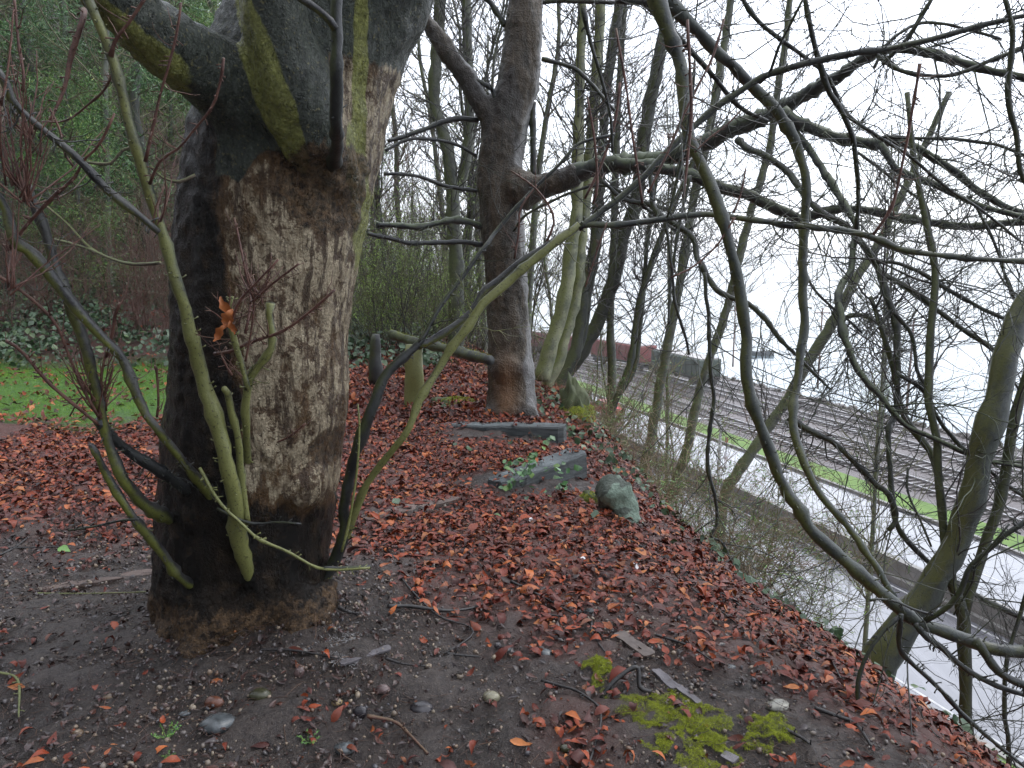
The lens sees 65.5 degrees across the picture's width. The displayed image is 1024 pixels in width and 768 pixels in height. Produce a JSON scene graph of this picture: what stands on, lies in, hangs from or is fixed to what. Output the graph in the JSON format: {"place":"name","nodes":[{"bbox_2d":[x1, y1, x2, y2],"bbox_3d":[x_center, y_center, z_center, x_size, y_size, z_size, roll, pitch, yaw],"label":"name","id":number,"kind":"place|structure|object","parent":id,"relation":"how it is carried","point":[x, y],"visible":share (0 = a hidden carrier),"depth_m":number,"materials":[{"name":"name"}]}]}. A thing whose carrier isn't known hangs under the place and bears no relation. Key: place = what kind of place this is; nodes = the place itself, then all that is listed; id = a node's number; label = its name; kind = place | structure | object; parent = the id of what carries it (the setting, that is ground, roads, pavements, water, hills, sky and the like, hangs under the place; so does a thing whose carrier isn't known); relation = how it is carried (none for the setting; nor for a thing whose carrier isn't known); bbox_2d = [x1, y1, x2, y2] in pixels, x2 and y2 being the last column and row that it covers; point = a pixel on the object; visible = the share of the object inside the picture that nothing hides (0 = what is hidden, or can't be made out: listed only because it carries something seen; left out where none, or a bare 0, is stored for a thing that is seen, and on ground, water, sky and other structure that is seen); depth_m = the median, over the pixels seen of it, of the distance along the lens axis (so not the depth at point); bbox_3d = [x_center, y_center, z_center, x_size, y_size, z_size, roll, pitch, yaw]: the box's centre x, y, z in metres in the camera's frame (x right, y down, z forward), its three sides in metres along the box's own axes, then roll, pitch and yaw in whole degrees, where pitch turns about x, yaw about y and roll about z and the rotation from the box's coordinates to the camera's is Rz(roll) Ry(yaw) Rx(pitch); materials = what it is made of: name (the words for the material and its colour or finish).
{"place":"outdoors","nodes":[
{"label":"outdoors","id":0,"kind":"place"},
{"bbox_2d":[0,352,349,434],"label":"lawn","id":1,"kind":"structure","parent":0,"point":[6,374],"depth_m":9.24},
{"bbox_2d":[0,2,996,767],"bbox_3d":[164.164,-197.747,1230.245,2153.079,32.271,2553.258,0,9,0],"label":"ground","id":2,"kind":"structure","parent":0,"point":[266,724],"depth_m":3.05,"materials":[{"name":"soil"}]},
{"bbox_2d":[0,0,77,220],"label":"sapling","id":3,"kind":"object","parent":2,"relation":"on","point":[7,51],"visible":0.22,"depth_m":16.85,"materials":[{"name":"brown plant"}]},
{"bbox_2d":[0,0,97,144],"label":"evergreen tree","id":4,"kind":"object","parent":2,"relation":"on","point":[32,51],"visible":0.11,"depth_m":20.04,"materials":[{"name":"green plant"}]},
{"bbox_2d":[0,0,109,294],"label":"evergreen tree","id":5,"kind":"object","parent":2,"relation":"on","point":[7,29],"visible":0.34,"depth_m":14.68,"materials":[{"name":"green plant"}]},
{"bbox_2d":[0,0,124,108],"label":"evergreen tree","id":6,"kind":"object","parent":2,"relation":"on","point":[57,19],"visible":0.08,"depth_m":22.71,"materials":[{"name":"green plant"}]},
{"bbox_2d":[0,151,133,331],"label":"thicket shrub","id":7,"kind":"object","parent":2,"relation":"on","point":[14,301],"visible":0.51,"depth_m":13.12,"materials":[{"name":"red plant"}]},
{"bbox_2d":[0,0,134,237],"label":"evergreen tree","id":8,"kind":"object","parent":2,"relation":"on","point":[21,5],"visible":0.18,"depth_m":16.71,"materials":[{"name":"green plant"}]},
{"bbox_2d":[0,47,143,303],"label":"evergreen tree","id":9,"kind":"object","parent":2,"relation":"on","point":[77,201],"visible":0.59,"depth_m":14.09,"materials":[{"name":"green plant"}]},
{"bbox_2d":[0,145,149,324],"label":"thicket shrub","id":10,"kind":"object","parent":2,"relation":"on","point":[77,289],"visible":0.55,"depth_m":13.58,"materials":[{"name":"red plant"}]},
{"bbox_2d":[24,0,136,290],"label":"sapling","id":11,"kind":"object","parent":2,"relation":"on","point":[105,65],"visible":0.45,"depth_m":14.68,"materials":[{"name":"brown plant"}]},
{"bbox_2d":[41,569,151,592],"bbox_3d":[-1.994,0.961,3.849,0.492,0.052,0.074,-4,10,-24],"label":"timber sleeper","id":12,"kind":"object","parent":2,"relation":"on","point":[130,573],"visible":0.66,"depth_m":3.83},
{"bbox_2d":[8,23,189,217],"bbox_3d":[-9.228,-5.784,17.828,4.693,4.697,3.778,1,9,5],"label":"evergreen tree","id":13,"kind":"object","parent":2,"relation":"on","point":[93,69],"visible":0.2,"depth_m":17.44,"materials":[{"name":"green plant"}]},
{"bbox_2d":[30,136,178,336],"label":"thicket shrub","id":14,"kind":"object","parent":2,"relation":"on","point":[136,293],"visible":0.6,"depth_m":12.85,"materials":[{"name":"red plant"}]},
{"bbox_2d":[5,0,212,267],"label":"evergreen tree","id":15,"kind":"object","parent":2,"relation":"on","point":[135,84],"visible":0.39,"depth_m":15.55,"materials":[{"name":"green plant"}]},
{"bbox_2d":[52,132,181,306],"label":"thicket shrub","id":16,"kind":"object","parent":2,"relation":"on","point":[129,174],"visible":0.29,"depth_m":13.89,"materials":[{"name":"red plant"}]},
{"bbox_2d":[65,140,176,346],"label":"thicket shrub","id":17,"kind":"object","parent":2,"relation":"on","point":[158,287],"visible":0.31,"depth_m":12.07,"materials":[{"name":"red plant"}]},
{"bbox_2d":[59,0,219,165],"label":"evergreen tree","id":18,"kind":"object","parent":2,"relation":"on","point":[171,133],"visible":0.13,"depth_m":20.02,"materials":[{"name":"green plant"}]},
{"bbox_2d":[139,0,221,137],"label":"evergreen tree","id":19,"kind":"object","parent":2,"relation":"on","point":[212,10],"visible":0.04,"depth_m":20.48,"materials":[{"name":"green plant"}]},
{"bbox_2d":[198,712,235,734],"bbox_3d":[-0.982,1.136,2.657,0.124,0.062,0.102,0,9,0],"label":"stone","id":20,"kind":"object","parent":2,"relation":"on","point":[212,722],"visible":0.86,"depth_m":2.63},
{"bbox_2d":[0,167,442,368],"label":"ivy ground cover","id":21,"kind":"object","parent":2,"relation":"on","point":[428,354],"visible":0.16,"depth_m":12.85,"materials":[{"name":"plant"}]},
{"bbox_2d":[128,102,483,325],"bbox_3d":[-3.494,-3.114,14.870,6.525,4.626,3.818,-9,13,-43],"label":"budding shrub","id":22,"kind":"object","parent":2,"relation":"on","point":[394,194],"visible":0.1,"depth_m":15.77,"materials":[{"name":"green plant"}]},
{"bbox_2d":[349,198,441,351],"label":"budding shrub","id":23,"kind":"object","parent":2,"relation":"on","point":[383,307],"visible":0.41,"depth_m":12.97,"materials":[{"name":"green plant"}]},
{"bbox_2d":[368,116,427,312],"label":"sapling","id":24,"kind":"object","parent":2,"relation":"on","point":[378,199],"visible":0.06,"depth_m":19.78,"materials":[{"name":"grey plant"}]},
{"bbox_2d":[352,219,447,345],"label":"budding shrub","id":25,"kind":"object","parent":2,"relation":"on","point":[382,283],"visible":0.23,"depth_m":14.14,"materials":[{"name":"green plant"}]},
{"bbox_2d":[353,61,459,300],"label":"thicket shrub","id":26,"kind":"object","parent":2,"relation":"on","point":[401,178],"visible":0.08,"depth_m":20.15,"materials":[{"name":"brown plant"}]},
{"bbox_2d":[354,83,461,311],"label":"thicket shrub","id":27,"kind":"object","parent":2,"relation":"on","point":[398,193],"visible":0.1,"depth_m":19.48,"materials":[{"name":"brown plant"}]},
{"bbox_2d":[360,496,459,523],"bbox_3d":[-0.625,0.792,4.980,0.100,0.091,0.738,9,13,44],"label":"timber sleeper","id":28,"kind":"object","parent":2,"relation":"on","point":[439,503],"visible":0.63,"depth_m":4.99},
{"bbox_2d":[382,38,441,247],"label":"sapling","id":29,"kind":"object","parent":2,"relation":"on","point":[397,154],"visible":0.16,"depth_m":21.38,"materials":[{"name":"grey plant"}]},
{"bbox_2d":[348,133,484,354],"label":"budding shrub","id":30,"kind":"object","parent":2,"relation":"on","point":[391,300],"visible":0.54,"depth_m":12.45,"materials":[{"name":"green plant"}]},
{"bbox_2d":[357,139,475,328],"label":"thicket shrub","id":31,"kind":"object","parent":2,"relation":"on","point":[412,250],"visible":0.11,"depth_m":18.34,"materials":[{"name":"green plant"}]},
{"bbox_2d":[353,140,484,342],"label":"budding shrub","id":32,"kind":"object","parent":2,"relation":"on","point":[431,269],"visible":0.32,"depth_m":13.75,"materials":[{"name":"green plant"}]},
{"bbox_2d":[359,110,484,327],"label":"budding shrub","id":33,"kind":"object","parent":2,"relation":"on","point":[405,236],"visible":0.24,"depth_m":16.35,"materials":[{"name":"green plant"}]},
{"bbox_2d":[384,31,465,317],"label":"sapling","id":34,"kind":"object","parent":2,"relation":"on","point":[435,159],"visible":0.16,"depth_m":21.81,"materials":[{"name":"grey plant"}]},
{"bbox_2d":[368,329,493,406],"bbox_3d":[-1.009,-0.052,8.447,0.324,0.950,2.814,-6,11,-31],"label":"rail fence","id":35,"kind":"object","parent":2,"relation":"on","point":[414,379],"visible":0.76,"depth_m":8.34,"materials":[{"name":"green wood"}]},
{"bbox_2d":[397,0,487,351],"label":"sapling","id":36,"kind":"object","parent":2,"relation":"on","point":[477,233],"visible":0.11,"depth_m":16.46,"materials":[{"name":"grey plant"}]},
{"bbox_2d":[359,175,559,351],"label":"budding shrub","id":37,"kind":"object","parent":2,"relation":"on","point":[447,310],"visible":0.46,"depth_m":12.75,"materials":[{"name":"green plant"}]},
{"bbox_2d":[362,141,559,350],"bbox_3d":[-1.644,-2.881,16.865,4.590,4.324,3.750,7,11,36],"label":"budding shrub","id":38,"kind":"object","parent":2,"relation":"on","point":[438,264],"visible":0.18,"depth_m":16.48,"materials":[{"name":"green plant"}]},
{"bbox_2d":[361,417,580,521],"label":"caught leaves","id":39,"kind":"object","parent":2,"relation":"on","point":[370,513],"visible":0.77,"depth_m":5.17,"materials":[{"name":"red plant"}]},
{"bbox_2d":[380,0,568,358],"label":"bare tree","id":40,"kind":"object","parent":2,"relation":"on","point":[452,177],"visible":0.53,"depth_m":12.43,"materials":[{"name":"grey plant"}]},
{"bbox_2d":[359,113,604,347],"bbox_3d":[-1.323,-2.590,13.508,5.981,4.240,3.500,-9,13,-43],"label":"budding shrub","id":41,"kind":"object","parent":2,"relation":"on","point":[445,278],"visible":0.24,"depth_m":14.00,"materials":[{"name":"green plant"}]},
{"bbox_2d":[409,0,561,338],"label":"sapling","id":42,"kind":"object","parent":2,"relation":"on","point":[497,40],"visible":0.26,"depth_m":15.99,"materials":[{"name":"grey plant"}]},
{"bbox_2d":[410,158,568,352],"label":"budding shrub","id":43,"kind":"object","parent":2,"relation":"on","point":[475,331],"visible":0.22,"depth_m":13.24,"materials":[{"name":"green plant"}]},
{"bbox_2d":[0,489,994,767],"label":"pebbles","id":44,"kind":"object","parent":2,"relation":"on","point":[460,675],"visible":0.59,"depth_m":2.96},
{"bbox_2d":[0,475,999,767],"bbox_3d":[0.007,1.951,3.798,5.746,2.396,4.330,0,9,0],"label":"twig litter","id":45,"kind":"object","parent":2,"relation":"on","point":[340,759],"visible":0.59,"depth_m":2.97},
{"bbox_2d":[0,481,1003,767],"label":"leaf crumbs","id":46,"kind":"object","parent":2,"relation":"on","point":[68,705],"visible":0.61,"depth_m":3.00,"materials":[{"name":"plant"}]},
{"bbox_2d":[0,253,1012,767],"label":"fallen leaves","id":47,"kind":"object","parent":2,"relation":"on","point":[56,445],"visible":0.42,"depth_m":4.51,"materials":[{"name":"red plant"}]},
{"bbox_2d":[450,421,566,445],"bbox_3d":[-0.044,0.474,7.322,1.101,0.266,0.208,3,10,16],"label":"timber sleeper","id":48,"kind":"object","parent":2,"relation":"on","point":[547,430],"visible":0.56,"depth_m":7.18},
{"bbox_2d":[0,0,1023,767],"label":"horse chestnut tree","id":49,"kind":"object","parent":2,"relation":"on","point":[282,144],"visible":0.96,"depth_m":2.97,"materials":[{"name":"brown plant"}]},
{"bbox_2d":[213,296,236,341],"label":"withered leaf","id":50,"kind":"object","parent":49,"relation":"hanging from","point":[227,320],"visible":1,"depth_m":2.54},
{"bbox_2d":[488,448,586,489],"bbox_3d":[0.207,0.691,5.890,0.200,0.263,0.972,8,13,42],"label":"rock","id":51,"kind":"object","parent":2,"relation":"on","point":[571,459],"visible":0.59,"depth_m":5.89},
{"bbox_2d":[498,435,581,496],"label":"ivy plant","id":52,"kind":"object","parent":51,"relation":"on","point":[526,470],"visible":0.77,"depth_m":5.46,"materials":[{"name":"green plant"}]},
{"bbox_2d":[531,219,568,371],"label":"sapling","id":53,"kind":"object","parent":2,"relation":"on","point":[539,286],"visible":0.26,"depth_m":20.01,"materials":[{"name":"grey plant"}]},
{"bbox_2d":[488,3,638,327],"bbox_3d":[0.859,-4.952,16.285,2.850,11.845,4.016,6,11,31],"label":"sapling","id":54,"kind":"object","parent":2,"relation":"on","point":[533,227],"visible":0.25,"depth_m":16.02,"materials":[{"name":"green plant"}]},
{"bbox_2d":[451,317,697,480],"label":"bramble bush","id":55,"kind":"object","parent":2,"relation":"on","point":[630,395],"visible":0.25,"depth_m":10.74,"materials":[{"name":"brown plant"}]},
{"bbox_2d":[523,129,626,372],"bbox_3d":[0.875,-1.940,19.328,3.255,9.330,3.154,9,13,44],"label":"bluff sapling","id":56,"kind":"object","parent":2,"relation":"on","point":[548,293],"visible":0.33,"depth_m":19.03,"materials":[{"name":"green plant"}]},
{"bbox_2d":[558,372,596,423],"bbox_3d":[0.681,0.311,8.658,0.489,0.914,0.832,0,9,0],"label":"mossy mound","id":57,"kind":"object","parent":2,"relation":"on","point":[574,392],"visible":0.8,"depth_m":8.57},
{"bbox_2d":[477,1,706,386],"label":"bare tree","id":58,"kind":"object","parent":2,"relation":"on","point":[553,353],"visible":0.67,"depth_m":9.77,"materials":[{"name":"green plant"}]},
{"bbox_2d":[581,655,612,686],"bbox_3d":[0.327,1.082,3.027,0.129,0.046,0.228,0,9,0],"label":"moss patch","id":59,"kind":"object","parent":2,"relation":"on","point":[600,659],"visible":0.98,"depth_m":3.04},
{"bbox_2d":[551,246,667,447],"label":"bluff sapling","id":60,"kind":"object","parent":2,"relation":"on","point":[602,360],"visible":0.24,"depth_m":23.36,"materials":[{"name":"green plant"}]},
{"bbox_2d":[595,474,642,523],"bbox_3d":[0.711,0.830,5.249,0.370,0.464,0.268,8,12,41],"label":"boulder","id":61,"kind":"object","parent":2,"relation":"on","point":[615,494],"visible":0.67,"depth_m":5.17,"materials":[{"name":"grey stone"}]},
{"bbox_2d":[599,665,651,697],"bbox_3d":[0.408,1.086,2.904,0.200,0.101,0.063,-2,9,-11],"label":"hooked stick","id":62,"kind":"object","parent":2,"relation":"on","point":[616,679],"visible":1,"depth_m":2.90,"materials":[{"name":"wood"}]},
{"bbox_2d":[522,3,730,385],"bbox_3d":[1.160,-3.298,10.510,2.681,7.056,2.888,-9,13,-44],"label":"bare tree","id":63,"kind":"object","parent":2,"relation":"on","point":[580,332],"visible":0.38,"depth_m":10.59,"materials":[{"name":"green plant"}]},
{"bbox_2d":[545,5,710,434],"bbox_3d":[1.440,-2.896,10.843,2.368,8.029,2.347,5,10,27],"label":"bare tree","id":64,"kind":"object","parent":2,"relation":"on","point":[611,350],"visible":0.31,"depth_m":10.95,"materials":[{"name":"grey plant"}]},
{"bbox_2d":[535,333,727,477],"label":"bramble bush","id":65,"kind":"object","parent":2,"relation":"on","point":[625,416],"visible":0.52,"depth_m":9.64,"materials":[{"name":"brown plant"}]},
{"bbox_2d":[457,350,809,612],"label":"dry grass","id":66,"kind":"structure","parent":2,"relation":"on","point":[611,432],"depth_m":7.60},
{"bbox_2d":[614,630,654,656],"bbox_3d":[0.493,1.050,3.221,0.063,0.021,0.200,-6,11,-32],"label":"bark scrap","id":67,"kind":"object","parent":2,"relation":"on","point":[632,643],"visible":0.99,"depth_m":3.21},
{"bbox_2d":[560,47,786,426],"bbox_3d":[2.234,-1.675,10.566,2.736,5.021,2.245,8,12,40],"label":"bare tree","id":68,"kind":"object","parent":2,"relation":"on","point":[634,349],"visible":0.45,"depth_m":10.57,"materials":[{"name":"grey plant"}]},
{"bbox_2d":[597,12,751,499],"bbox_3d":[5.244,-1.872,28.219,6.489,21.203,6.525,2,10,13],"label":"tall bare tree","id":69,"kind":"object","parent":2,"relation":"on","point":[667,258],"visible":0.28,"depth_m":27.44,"materials":[{"name":"grey plant"}]},
{"bbox_2d":[563,0,786,376],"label":"bare tree","id":70,"kind":"object","parent":2,"relation":"on","point":[593,330],"visible":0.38,"depth_m":10.95,"materials":[{"name":"brown plant"}]},
{"bbox_2d":[600,686,750,767],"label":"moss patch","id":71,"kind":"object","parent":2,"relation":"on","point":[712,738],"visible":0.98,"depth_m":2.70,"materials":[{"name":"plant"}]},
{"bbox_2d":[597,375,759,514],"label":"bramble bush","id":72,"kind":"object","parent":2,"relation":"on","point":[692,454],"visible":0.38,"depth_m":9.24,"materials":[{"name":"brown plant"}]},
{"bbox_2d":[363,0,1023,726],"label":"horse chestnut tree","id":73,"kind":"object","parent":2,"relation":"on","point":[511,376],"visible":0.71,"depth_m":6.00,"materials":[{"name":"brown plant"}]},
{"bbox_2d":[392,382,1006,760],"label":"ivy sprigs","id":74,"kind":"object","parent":2,"relation":"on","point":[836,631],"visible":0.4,"depth_m":6.17,"materials":[{"name":"plant"}]},
{"bbox_2d":[552,358,853,562],"bbox_3d":[1.856,0.952,8.653,3.079,2.330,3.486,7,11,35],"label":"bramble bush","id":75,"kind":"object","parent":2,"relation":"on","point":[720,468],"visible":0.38,"depth_m":8.46,"materials":[{"name":"brown plant"}]},
{"bbox_2d":[526,393,882,613],"bbox_3d":[1.617,1.252,7.832,3.718,2.485,3.284,-4,10,-22],"label":"bramble bush","id":76,"kind":"object","parent":2,"relation":"on","point":[757,469],"visible":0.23,"depth_m":7.68,"materials":[{"name":"brown plant"}]},
{"bbox_2d":[604,0,852,474],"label":"bare tree","id":77,"kind":"object","parent":2,"relation":"on","point":[669,339],"visible":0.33,"depth_m":12.88,"materials":[{"name":"grey plant"}]},
{"bbox_2d":[584,433,880,630],"bbox_3d":[1.577,1.228,6.306,2.463,1.864,2.788,4,10,22],"label":"bramble bush","id":78,"kind":"object","parent":2,"relation":"on","point":[768,547],"visible":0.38,"depth_m":6.31,"materials":[{"name":"brown plant"}]},
{"bbox_2d":[742,711,796,753],"bbox_3d":[0.872,1.156,2.681,0.180,0.058,0.271,4,10,23],"label":"moss patch","id":79,"kind":"object","parent":2,"relation":"on","point":[762,719],"visible":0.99,"depth_m":2.67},
{"bbox_2d":[630,389,914,634],"bbox_3d":[1.958,1.367,7.587,3.284,2.485,3.718,-1,9,-9],"label":"bramble bush","id":80,"kind":"object","parent":2,"relation":"on","point":[758,513],"visible":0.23,"depth_m":7.24,"materials":[{"name":"brown plant"}]},
{"bbox_2d":[651,0,898,501],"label":"bare tree","id":81,"kind":"object","parent":2,"relation":"on","point":[724,311],"visible":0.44,"depth_m":13.95,"materials":[{"name":"grey plant"}]},
{"bbox_2d":[534,352,1023,535],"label":"railway bed","id":82,"kind":"object","parent":2,"relation":"on","point":[931,500],"visible":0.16,"depth_m":63.65,"materials":[{"name":"gravel"}]},
{"bbox_2d":[531,353,1021,481],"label":"railway track","id":83,"kind":"structure","parent":82,"relation":"on","point":[820,420],"depth_m":69.54,"materials":[{"name":"metal"}]},
{"bbox_2d":[591,337,656,370],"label":"freight wagon","id":84,"kind":"object","parent":83,"relation":"on","point":[624,346],"visible":0.48,"depth_m":101.69,"materials":[{"name":"paint"}]},
{"bbox_2d":[651,348,720,385],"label":"freight wagon","id":85,"kind":"object","parent":83,"relation":"on","point":[691,370],"visible":0.41,"depth_m":89.20,"materials":[{"name":"paint"}]},
{"bbox_2d":[534,363,1023,524],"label":"railway track","id":86,"kind":"structure","parent":82,"relation":"on","point":[831,454],"depth_m":59.29,"materials":[{"name":"metal"}]},
{"bbox_2d":[535,358,1023,503],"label":"railway track","id":87,"kind":"structure","parent":82,"relation":"on","point":[925,468],"depth_m":63.90,"materials":[{"name":"metal"}]},
{"bbox_2d":[586,355,1023,464],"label":"railway track","id":88,"kind":"structure","parent":82,"relation":"on","point":[841,413],"depth_m":74.72,"materials":[{"name":"metal"}]},
{"bbox_2d":[652,448,931,671],"bbox_3d":[1.680,1.534,6.579,3.498,2.119,3.195,5,11,29],"label":"bramble bush","id":89,"kind":"object","parent":2,"relation":"on","point":[818,615],"visible":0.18,"depth_m":6.29,"materials":[{"name":"brown plant"}]},
{"bbox_2d":[672,482,918,646],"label":"bramble bush","id":90,"kind":"object","parent":2,"relation":"on","point":[813,611],"visible":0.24,"depth_m":6.07,"materials":[{"name":"brown plant"}]},
{"bbox_2d":[577,380,1023,551],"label":"grass verge","id":91,"kind":"object","parent":2,"relation":"on","point":[926,508],"depth_m":52.55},
{"bbox_2d":[587,392,1023,556],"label":"kerb","id":92,"kind":"structure","parent":2,"relation":"on","point":[902,509],"depth_m":50.69,"materials":[{"name":"concrete"}]},
{"bbox_2d":[590,353,1022,451],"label":"shore rocks","id":93,"kind":"object","parent":2,"relation":"on","point":[849,407],"visible":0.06,"depth_m":76.80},
{"bbox_2d":[617,434,1023,644],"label":"median barrier","id":94,"kind":"object","parent":2,"relation":"on","point":[913,572],"visible":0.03,"depth_m":36.66,"materials":[{"name":"concrete"}]},
{"bbox_2d":[658,27,1022,540],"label":"bare tree","id":95,"kind":"object","parent":2,"relation":"on","point":[771,421],"visible":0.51,"depth_m":11.51,"materials":[{"name":"grey plant"}]},
{"bbox_2d":[695,10,1023,735],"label":"bare tree","id":96,"kind":"object","parent":2,"relation":"on","point":[935,452],"visible":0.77,"depth_m":4.92,"materials":[{"name":"grey plant"}]},
{"bbox_2d":[775,28,1000,646],"bbox_3d":[11.054,0.578,24.525,6.599,21.562,6.635,5,11,29],"label":"tall bare tree","id":97,"kind":"object","parent":2,"relation":"on","point":[868,597],"visible":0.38,"depth_m":23.73,"materials":[{"name":"grey plant"}]},
{"bbox_2d":[861,79,1023,681],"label":"bare tree","id":98,"kind":"object","parent":2,"relation":"on","point":[1000,373],"visible":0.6,"depth_m":4.71,"materials":[{"name":"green plant"}]},
{"bbox_2d":[929,536,1023,767],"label":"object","id":99,"kind":"object","parent":2,"relation":"on","point":[1004,682],"visible":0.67,"depth_m":4.83,"materials":[{"name":"brown plant"}]},
{"bbox_2d":[208,0,1023,255],"label":"sky","id":100,"kind":"structure","parent":0,"point":[938,8],"materials":[{"name":"white"}]},
{"bbox_2d":[357,256,1023,448],"bbox_3d":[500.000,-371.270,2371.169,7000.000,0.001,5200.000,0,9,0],"label":"water","id":101,"kind":"structure","parent":0,"point":[769,304],"depth_m":196.72,"materials":[{"name":"white liquid"}]},
{"bbox_2d":[591,394,1023,612],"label":"road","id":102,"kind":"structure","parent":0,"point":[1015,565],"depth_m":44.34,"materials":[{"name":"asphalt"}]},
{"bbox_2d":[633,457,1023,761],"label":"road","id":103,"kind":"structure","parent":0,"point":[937,668],"depth_m":29.93,"materials":[{"name":"asphalt"}]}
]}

